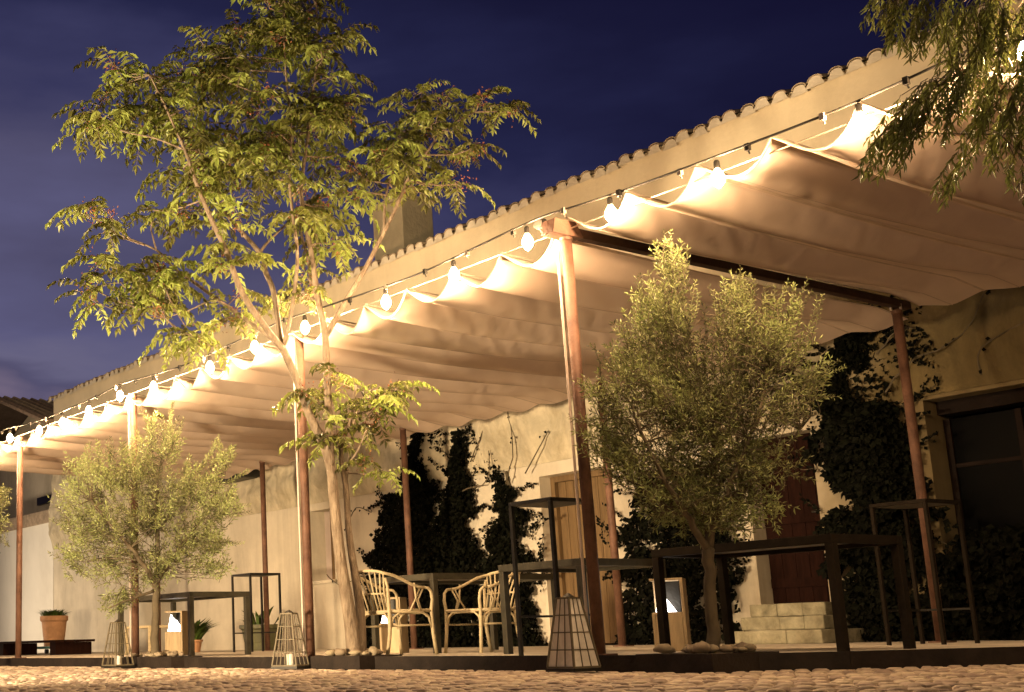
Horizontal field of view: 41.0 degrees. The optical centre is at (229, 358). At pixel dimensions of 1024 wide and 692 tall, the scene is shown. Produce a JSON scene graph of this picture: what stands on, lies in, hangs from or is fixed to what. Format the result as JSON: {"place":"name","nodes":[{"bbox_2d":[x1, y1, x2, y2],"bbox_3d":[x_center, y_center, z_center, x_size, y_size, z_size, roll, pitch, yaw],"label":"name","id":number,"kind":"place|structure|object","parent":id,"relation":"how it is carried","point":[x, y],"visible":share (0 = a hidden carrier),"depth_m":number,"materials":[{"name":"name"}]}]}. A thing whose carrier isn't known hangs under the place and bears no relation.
{"place":"outdoors","nodes":[
{"label":"outdoors","id":0,"kind":"place"},
{"bbox_2d":[0,0,983,400],"label":"sky","id":1,"kind":"structure","parent":0,"point":[604,80],"materials":[{"name":"blue"}]},
{"bbox_2d":[0,664,1023,691],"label":"cobbled yard","id":2,"kind":"structure","parent":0,"point":[985,678],"depth_m":8.03,"materials":[{"name":"stone"}]},
{"bbox_2d":[0,462,11,552],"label":"olive tree","id":3,"kind":"object","parent":2,"relation":"on","point":[2,505],"visible":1,"depth_m":18.64,"materials":[{"name":"green plant"}]},
{"bbox_2d":[101,619,134,667],"bbox_3d":[-1.296,3.297,15.226,0.276,0.545,0.276,9,-16,-41],"label":"floor lantern","id":4,"kind":"object","parent":2,"relation":"on","point":[117,661],"visible":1,"depth_m":15.19,"materials":[{"name":"black metal"}]},
{"bbox_2d":[271,610,309,668],"bbox_3d":[0.567,2.660,12.474,0.276,0.545,0.276,-8,-14,29],"label":"floor lantern","id":5,"kind":"object","parent":2,"relation":"on","point":[290,664],"visible":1,"depth_m":12.43,"materials":[{"name":"black metal"}]},
{"bbox_2d":[545,593,601,671],"bbox_3d":[2.425,1.947,9.367,0.276,0.545,0.276,6,-14,-32],"label":"floor lantern","id":6,"kind":"object","parent":2,"relation":"on","point":[572,647],"visible":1,"depth_m":9.30,"materials":[{"name":"black metal"}]},
{"bbox_2d":[0,640,1023,657],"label":"terrace","id":7,"kind":"structure","parent":0,"point":[648,649],"depth_m":12.28,"materials":[{"name":"concrete"}]},
{"bbox_2d":[13,436,26,657],"bbox_3d":[-3.059,2.732,19.233,0.148,3.217,0.180,6,-14,-30],"label":"canopy post","id":8,"kind":"object","parent":7,"relation":"on","point":[18,629],"visible":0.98,"depth_m":19.18,"materials":[{"name":"metal"}]},
{"bbox_2d":[37,646,49,653],"bbox_3d":[-3.643,6.091,27.518,1.000,0.146,1.250,6,-14,-30],"label":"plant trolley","id":9,"kind":"object","parent":7,"relation":"on","point":[46,648],"visible":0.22,"depth_m":26.87,"materials":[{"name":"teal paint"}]},
{"bbox_2d":[39,609,69,645],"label":"potted plant","id":10,"kind":"object","parent":9,"relation":"on","point":[54,622],"visible":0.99,"depth_m":27.48,"materials":[{"name":"orange plant"}]},
{"bbox_2d":[0,639,94,655],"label":"bench","id":11,"kind":"object","parent":7,"relation":"on","point":[70,647],"visible":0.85,"depth_m":23.55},
{"bbox_2d":[128,393,143,656],"bbox_3d":[-1.153,2.017,16.125,0.148,3.217,0.180,6,-14,-30],"label":"canopy post","id":12,"kind":"object","parent":7,"relation":"on","point":[132,421],"visible":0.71,"depth_m":16.00,"materials":[{"name":"metal"}]},
{"bbox_2d":[1,59,1018,442],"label":"canopy wire","id":13,"kind":"object","parent":12,"relation":"attached to","point":[537,241],"depth_m":10.13,"materials":[{"name":"black metal"}]},
{"bbox_2d":[125,625,168,654],"bbox_3d":[-1.195,4.224,19.737,0.440,0.420,0.800,6,-14,-30],"label":"side stool","id":14,"kind":"object","parent":7,"relation":"on","point":[149,632],"visible":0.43,"depth_m":19.46,"materials":[{"name":"wood"}]},
{"bbox_2d":[46,401,251,656],"bbox_3d":[-0.929,2.005,15.458,2.407,3.076,1.236,-2,-12,3],"label":"olive tree","id":15,"kind":"object","parent":7,"relation":"on","point":[159,519],"visible":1,"depth_m":15.38,"materials":[{"name":"green plant"}]},
{"bbox_2d":[154,488,161,651],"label":"canopy post","id":16,"kind":"object","parent":7,"relation":"on","point":[160,604],"visible":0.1,"depth_m":24.22,"materials":[{"name":"metal"}]},
{"bbox_2d":[122,656,201,668],"bbox_3d":[-0.797,3.504,15.155,0.400,0.146,1.250,6,-14,-30],"label":"tree planter","id":17,"kind":"object","parent":7,"relation":"on","point":[160,662],"visible":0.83,"depth_m":14.83,"materials":[{"name":"metal"}]},
{"bbox_2d":[154,652,162,656],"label":"rock","id":18,"kind":"object","parent":17,"relation":"on","point":[157,654],"visible":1,"depth_m":15.00,"materials":[{"name":"beige stone"}]},
{"bbox_2d":[161,650,170,656],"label":"rock","id":19,"kind":"object","parent":17,"relation":"on","point":[166,651],"visible":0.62,"depth_m":15.27,"materials":[{"name":"beige stone"}]},
{"bbox_2d":[165,611,187,654],"bbox_3d":[-0.702,3.695,17.712,0.260,0.580,0.245,-7,-13,24],"label":"bollard light","id":20,"kind":"object","parent":7,"relation":"on","point":[177,641],"visible":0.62,"depth_m":17.61,"materials":[{"name":"beige wood"}]},
{"bbox_2d":[118,591,250,656],"bbox_3d":[-0.611,3.398,16.765,0.850,0.760,1.950,6,-14,-30],"label":"terrace table","id":21,"kind":"object","parent":7,"relation":"on","point":[190,598],"visible":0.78,"depth_m":16.14,"materials":[{"name":"grey metal"}]},
{"bbox_2d":[194,618,221,651],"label":"potted plant","id":22,"kind":"object","parent":7,"relation":"on","point":[201,630],"visible":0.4,"depth_m":21.33,"materials":[{"name":"green plant"}]},
{"bbox_2d":[231,573,282,651],"bbox_3d":[0.408,3.861,19.996,0.550,1.160,0.550,6,-14,-30],"label":"tall stand","id":23,"kind":"object","parent":7,"relation":"on","point":[250,576],"visible":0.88,"depth_m":20.00,"materials":[{"name":"black metal"}]},
{"bbox_2d":[239,606,283,650],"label":"potted plant","id":24,"kind":"object","parent":7,"relation":"on","point":[257,641],"visible":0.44,"depth_m":21.64,"materials":[{"name":"green plant"}]},
{"bbox_2d":[259,461,273,650],"bbox_3d":[0.581,3.179,21.362,0.148,3.057,0.180,6,-14,-30],"label":"canopy post","id":25,"kind":"object","parent":7,"relation":"on","point":[264,555],"visible":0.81,"depth_m":21.32,"materials":[{"name":"metal"}]},
{"bbox_2d":[45,0,541,655],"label":"forked tree","id":26,"kind":"object","parent":7,"relation":"on","point":[229,72],"visible":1,"depth_m":12.87,"materials":[{"name":"green plant"}]},
{"bbox_2d":[292,333,323,656],"bbox_3d":[0.753,1.312,13.014,0.148,3.197,0.180,6,-14,-30],"label":"canopy post","id":27,"kind":"object","parent":7,"relation":"on","point":[306,536],"visible":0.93,"depth_m":12.92,"materials":[{"name":"wood"}]},
{"bbox_2d":[311,654,401,669],"bbox_3d":[1.155,2.789,12.048,0.480,0.146,0.760,6,-14,-30],"label":"tree planter","id":28,"kind":"object","parent":7,"relation":"on","point":[360,662],"visible":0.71,"depth_m":11.81,"materials":[{"name":"metal"}]},
{"bbox_2d":[326,649,335,655],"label":"rock","id":29,"kind":"object","parent":28,"relation":"on","point":[330,652],"visible":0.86,"depth_m":12.05,"materials":[{"name":"beige stone"}]},
{"bbox_2d":[334,648,346,655],"bbox_3d":[1.012,2.671,11.976,0.108,0.064,0.120,6,-14,-31],"label":"rock","id":30,"kind":"object","parent":28,"relation":"on","point":[340,652],"visible":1,"depth_m":11.94,"materials":[{"name":"beige stone"}]},
{"bbox_2d":[348,650,361,654],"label":"rock","id":31,"kind":"object","parent":28,"relation":"on","point":[355,652],"visible":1,"depth_m":11.91,"materials":[{"name":"beige stone"}]},
{"bbox_2d":[369,646,378,654],"bbox_3d":[1.293,2.629,11.822,0.088,0.086,0.100,0,-12,-8],"label":"rock","id":32,"kind":"object","parent":28,"relation":"on","point":[373,650],"visible":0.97,"depth_m":11.79,"materials":[{"name":"beige stone"}]},
{"bbox_2d":[379,597,408,652],"bbox_3d":[1.735,2.843,14.023,0.260,0.580,0.245,-7,-13,24],"label":"bollard light","id":33,"kind":"object","parent":7,"relation":"on","point":[383,632],"visible":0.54,"depth_m":13.92,"materials":[{"name":"beige wood"}]},
{"bbox_2d":[358,569,438,654],"bbox_3d":[1.512,2.385,12.355,0.621,0.792,0.603,5,-14,-27],"label":"rattan armchair","id":34,"kind":"object","parent":7,"relation":"on","point":[389,612],"visible":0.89,"depth_m":12.19,"materials":[{"name":"beige wicker"}]},
{"bbox_2d":[399,427,423,648],"bbox_3d":[2.487,2.464,18.254,0.148,3.057,0.180,6,-14,-30],"label":"canopy post","id":35,"kind":"object","parent":7,"relation":"on","point":[407,520],"visible":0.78,"depth_m":18.23,"materials":[{"name":"wood"}]},
{"bbox_2d":[369,573,554,652],"bbox_3d":[2.483,2.688,13.864,1.700,0.780,1.050,6,-14,-30],"label":"terrace table","id":36,"kind":"object","parent":7,"relation":"on","point":[433,580],"visible":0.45,"depth_m":13.78,"materials":[{"name":"grey metal"}]},
{"bbox_2d":[443,571,523,652],"bbox_3d":[2.469,2.442,12.731,0.621,0.792,0.603,5,-14,-27],"label":"rattan armchair","id":37,"kind":"object","parent":7,"relation":"on","point":[486,610],"visible":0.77,"depth_m":12.77,"materials":[{"name":"beige wicker"}]},
{"bbox_2d":[0,646,1023,672],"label":"terrace edging","id":38,"kind":"object","parent":7,"relation":"attached to","point":[879,659],"visible":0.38,"depth_m":9.28,"materials":[{"name":"metal"}]},
{"bbox_2d":[508,497,605,655],"bbox_3d":[2.574,1.725,10.388,0.470,1.200,0.470,6,-14,-30],"label":"tall stand","id":39,"kind":"object","parent":7,"relation":"on","point":[550,503],"visible":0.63,"depth_m":10.38,"materials":[{"name":"black metal"}]},
{"bbox_2d":[498,558,666,653],"bbox_3d":[3.037,2.134,11.301,1.000,0.760,0.980,6,-14,-30],"label":"terrace table","id":40,"kind":"object","parent":7,"relation":"on","point":[574,565],"visible":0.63,"depth_m":11.35,"materials":[{"name":"grey metal"}]},
{"bbox_2d":[556,236,617,654],"bbox_3d":[2.660,0.602,9.904,0.148,3.187,0.180,6,-14,-30],"label":"canopy post","id":41,"kind":"object","parent":7,"relation":"on","point":[592,564],"visible":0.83,"depth_m":9.86,"materials":[{"name":"metal"}]},
{"bbox_2d":[541,218,910,310],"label":"canopy beam","id":42,"kind":"structure","parent":41,"relation":"attached to","point":[555,228],"depth_m":11.08,"materials":[{"name":"metal"}]},
{"bbox_2d":[0,239,906,482],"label":"canopy","id":43,"kind":"object","parent":42,"relation":"attached to","point":[491,346],"visible":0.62,"depth_m":14.08,"materials":[{"name":"fabric"}]},
{"bbox_2d":[0,23,1023,442],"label":"string light","id":44,"kind":"object","parent":42,"relation":"hanging from","point":[860,127],"visible":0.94,"depth_m":10.24,"materials":[{"name":"grey rubber"}]},
{"bbox_2d":[533,218,550,238],"bbox_3d":[2.447,-1.014,10.320,0.067,0.184,0.123,6,-14,-30],"label":"junction box","id":45,"kind":"object","parent":42,"relation":"attached to","point":[537,224],"visible":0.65,"depth_m":10.31,"materials":[{"name":"plastic"}]},
{"bbox_2d":[565,65,1023,305],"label":"canopy","id":46,"kind":"object","parent":42,"relation":"attached to","point":[800,210],"visible":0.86,"depth_m":9.87,"materials":[{"name":"fabric"}]},
{"bbox_2d":[596,380,633,646],"bbox_3d":[4.393,1.750,15.145,0.148,3.057,0.180,6,-14,-30],"label":"canopy post","id":47,"kind":"object","parent":7,"relation":"on","point":[618,598],"visible":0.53,"depth_m":15.00,"materials":[{"name":"metal"}]},
{"bbox_2d":[649,578,691,650],"bbox_3d":[3.590,2.090,10.731,0.260,0.580,0.245,-7,-13,24],"label":"bollard light","id":48,"kind":"object","parent":7,"relation":"on","point":[678,615],"visible":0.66,"depth_m":10.63,"materials":[{"name":"brown wood"}]},
{"bbox_2d":[568,228,845,652],"bbox_3d":[3.431,0.559,9.260,2.089,3.082,1.186,0,-12,-4],"label":"olive tree","id":49,"kind":"object","parent":7,"relation":"on","point":[690,495],"visible":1,"depth_m":9.18,"materials":[{"name":"green plant"}]},
{"bbox_2d":[636,651,778,673],"bbox_3d":[3.233,2.065,8.915,0.670,0.146,0.640,6,-14,-30],"label":"tree planter","id":50,"kind":"object","parent":7,"relation":"on","point":[700,663],"visible":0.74,"depth_m":8.66,"materials":[{"name":"metal"}]},
{"bbox_2d":[653,644,674,653],"bbox_3d":[2.949,1.977,8.962,0.119,0.068,0.126,10,-16,-42],"label":"rock","id":51,"kind":"object","parent":50,"relation":"on","point":[664,648],"visible":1,"depth_m":8.92,"materials":[{"name":"beige stone"}]},
{"bbox_2d":[685,645,694,653],"bbox_3d":[3.066,1.936,8.755,0.074,0.058,0.076,-1,-12,-2],"label":"rock","id":52,"kind":"object","parent":50,"relation":"on","point":[688,648],"visible":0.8,"depth_m":8.73,"materials":[{"name":"beige stone"}]},
{"bbox_2d":[692,642,710,652],"bbox_3d":[3.108,1.905,8.668,0.123,0.072,0.097,1,-12,-10],"label":"rock","id":53,"kind":"object","parent":50,"relation":"on","point":[701,647],"visible":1,"depth_m":8.64,"materials":[{"name":"beige stone"}]},
{"bbox_2d":[709,644,718,652],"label":"rock","id":54,"kind":"object","parent":50,"relation":"on","point":[714,648],"visible":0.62,"depth_m":8.79,"materials":[{"name":"beige stone"}]},
{"bbox_2d":[719,645,733,652],"bbox_3d":[3.299,1.932,8.757,0.086,0.055,0.102,-13,-17,42],"label":"rock","id":55,"kind":"object","parent":50,"relation":"on","point":[726,648],"visible":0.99,"depth_m":8.73,"materials":[{"name":"beige stone"}]},
{"bbox_2d":[733,641,746,651],"bbox_3d":[3.462,1.948,8.887,0.131,0.074,0.091,8,-15,-37],"label":"rock","id":56,"kind":"object","parent":50,"relation":"on","point":[740,644],"visible":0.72,"depth_m":8.86,"materials":[{"name":"beige stone"}]},
{"bbox_2d":[737,647,747,651],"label":"rock","id":57,"kind":"object","parent":50,"relation":"on","point":[740,649],"visible":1,"depth_m":8.77,"materials":[{"name":"grey stone"}]},
{"bbox_2d":[744,643,756,651],"bbox_3d":[3.492,1.944,8.849,0.090,0.059,0.061,-7,-13,23],"label":"rock","id":58,"kind":"object","parent":50,"relation":"on","point":[750,647],"visible":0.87,"depth_m":8.83,"materials":[{"name":"beige stone"}]},
{"bbox_2d":[651,534,915,650],"bbox_3d":[4.018,1.752,9.683,0.800,0.780,1.560,6,-14,-30],"label":"terrace table","id":59,"kind":"object","parent":7,"relation":"on","point":[830,544],"visible":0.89,"depth_m":9.29,"materials":[{"name":"brown metal"}]},
{"bbox_2d":[734,602,876,643],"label":"stone steps","id":60,"kind":"structure","parent":7,"relation":"on","point":[813,622],"depth_m":13.70,"materials":[{"name":"beige stone"}]},
{"bbox_2d":[891,309,956,642],"bbox_3d":[6.300,1.035,12.036,0.148,3.057,0.180,6,-14,-30],"label":"canopy post","id":61,"kind":"object","parent":7,"relation":"on","point":[909,408],"visible":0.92,"depth_m":12.06,"materials":[{"name":"wood"}]},
{"bbox_2d":[869,498,979,644],"bbox_3d":[5.786,1.788,10.986,0.500,1.170,0.500,6,-14,-30],"label":"tall stand","id":62,"kind":"object","parent":7,"relation":"on","point":[924,504],"visible":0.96,"depth_m":10.97,"materials":[{"name":"brown metal"}]},
{"bbox_2d":[910,522,1023,640],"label":"hedge","id":63,"kind":"object","parent":7,"relation":"on","point":[998,614],"depth_m":12.31,"materials":[{"name":"green plant"}]},
{"bbox_3d":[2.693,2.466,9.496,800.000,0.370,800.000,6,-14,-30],"label":"ground","id":64,"kind":"structure","parent":0,"visible":0},
{"bbox_2d":[0,396,53,519],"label":"outbuilding","id":65,"kind":"structure","parent":64,"relation":"on","point":[16,411],"depth_m":36.21,"materials":[{"name":"paint"}]},
{"bbox_2d":[37,494,51,505],"bbox_3d":[-4.608,3.667,34.626,0.078,0.200,2.200,6,-14,-30],"label":"window","id":66,"kind":"structure","parent":65,"relation":"in","point":[43,500],"depth_m":35.15,"materials":[{"name":"black glass"}]},
{"bbox_2d":[0,509,53,652],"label":"garden wall","id":67,"kind":"structure","parent":64,"relation":"on","point":[37,578],"depth_m":32.90,"materials":[{"name":"white paint"}]},
{"bbox_2d":[48,0,1023,651],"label":"farmhouse","id":68,"kind":"object","parent":64,"relation":"on","point":[972,458],"visible":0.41,"depth_m":17.60,"materials":[{"name":"paint"}]},
{"bbox_2d":[215,469,259,483],"bbox_3d":[0.148,2.085,24.100,0.450,0.315,1.100,6,-14,-30],"label":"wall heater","id":69,"kind":"object","parent":68,"relation":"attached to","point":[255,473],"depth_m":23.71,"materials":[{"name":"black metal"}]},
{"bbox_2d":[313,511,336,583],"bbox_3d":[1.679,3.179,22.235,0.380,1.230,0.750,6,-14,-30],"label":"window","id":70,"kind":"structure","parent":68,"relation":"in","point":[330,560],"depth_m":22.47,"materials":[{"name":"brown wood"}]},
{"bbox_2d":[326,506,371,584],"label":"bare creeper","id":71,"kind":"object","parent":68,"relation":"attached to","point":[344,530],"visible":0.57,"depth_m":21.21,"materials":[{"name":"brown plant"}]},
{"bbox_2d":[356,485,419,648],"bbox_3d":[2.414,3.178,20.327,0.396,2.709,2.285,6,-14,-30],"label":"wall vine","id":72,"kind":"object","parent":68,"relation":"attached to","point":[391,514],"depth_m":20.35,"materials":[{"name":"green plant"}]},
{"bbox_2d":[395,431,478,647],"bbox_3d":[2.881,2.635,19.606,0.402,3.429,2.090,6,-14,-30],"label":"wall vine","id":73,"kind":"object","parent":68,"relation":"attached to","point":[422,491],"depth_m":19.60,"materials":[{"name":"green plant"}]},
{"bbox_2d":[428,422,497,647],"bbox_3d":[3.246,2.462,18.993,0.435,3.502,1.511,6,-14,-30],"label":"wall vine","id":74,"kind":"object","parent":68,"relation":"attached to","point":[461,549],"depth_m":18.92,"materials":[{"name":"green plant"}]},
{"bbox_2d":[459,412,547,490],"bbox_3d":[3.796,1.163,18.358,0.099,1.203,1.795,6,-14,-31],"label":"bare creeper","id":75,"kind":"object","parent":68,"relation":"attached to","point":[508,476],"visible":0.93,"depth_m":18.24,"materials":[{"name":"brown plant"}]},
{"bbox_2d":[471,458,552,646],"bbox_3d":[3.789,2.569,18.130,0.349,2.875,1.716,6,-14,-30],"label":"wall vine","id":76,"kind":"object","parent":68,"relation":"attached to","point":[497,547],"depth_m":18.06,"materials":[{"name":"green plant"}]},
{"bbox_2d":[550,469,617,644],"bbox_3d":[4.765,2.625,17.345,0.151,2.250,1.168,6,-14,-30],"label":"door","id":77,"kind":"structure","parent":68,"relation":"in","point":[566,521],"depth_m":17.57,"materials":[{"name":"brown wood"}]},
{"bbox_2d":[596,450,759,644],"bbox_3d":[5.179,2.323,15.726,0.441,2.283,2.607,6,-14,-30],"label":"wall vine","id":78,"kind":"object","parent":68,"relation":"attached to","point":[640,633],"depth_m":15.78,"materials":[{"name":"green plant"}]},
{"bbox_2d":[757,433,829,603],"bbox_3d":[6.334,1.790,14.710,0.131,1.860,0.864,6,-14,-30],"label":"door","id":79,"kind":"structure","parent":68,"relation":"in","point":[794,577],"depth_m":14.73,"materials":[{"name":"brown wood"}]},
{"bbox_2d":[760,295,934,435],"bbox_3d":[6.506,1.131,13.889,0.203,3.637,2.223,6,-14,-30],"label":"wall vine","id":80,"kind":"object","parent":68,"relation":"attached to","point":[870,380],"depth_m":13.60,"materials":[{"name":"green plant"}]},
{"bbox_2d":[780,303,958,641],"bbox_3d":[6.516,1.169,13.673,0.410,3.628,1.903,6,-14,-30],"label":"wall vine","id":81,"kind":"object","parent":68,"relation":"attached to","point":[848,466],"depth_m":13.50,"materials":[{"name":"green plant"}]},
{"bbox_2d":[873,290,1023,392],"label":"bare creeper","id":82,"kind":"object","parent":68,"relation":"attached to","point":[945,344],"visible":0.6,"depth_m":12.96,"materials":[{"name":"brown plant"}]},
{"bbox_2d":[943,408,1023,636],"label":"glazed door","id":83,"kind":"structure","parent":68,"relation":"in","point":[985,452],"depth_m":13.06,"materials":[{"name":"brown glass"}]},
{"bbox_2d":[851,0,1023,212],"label":"pepper tree","id":84,"kind":"object","parent":64,"relation":"on","point":[915,119],"visible":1,"depth_m":6.63,"materials":[{"name":"green plant"}]}
]}

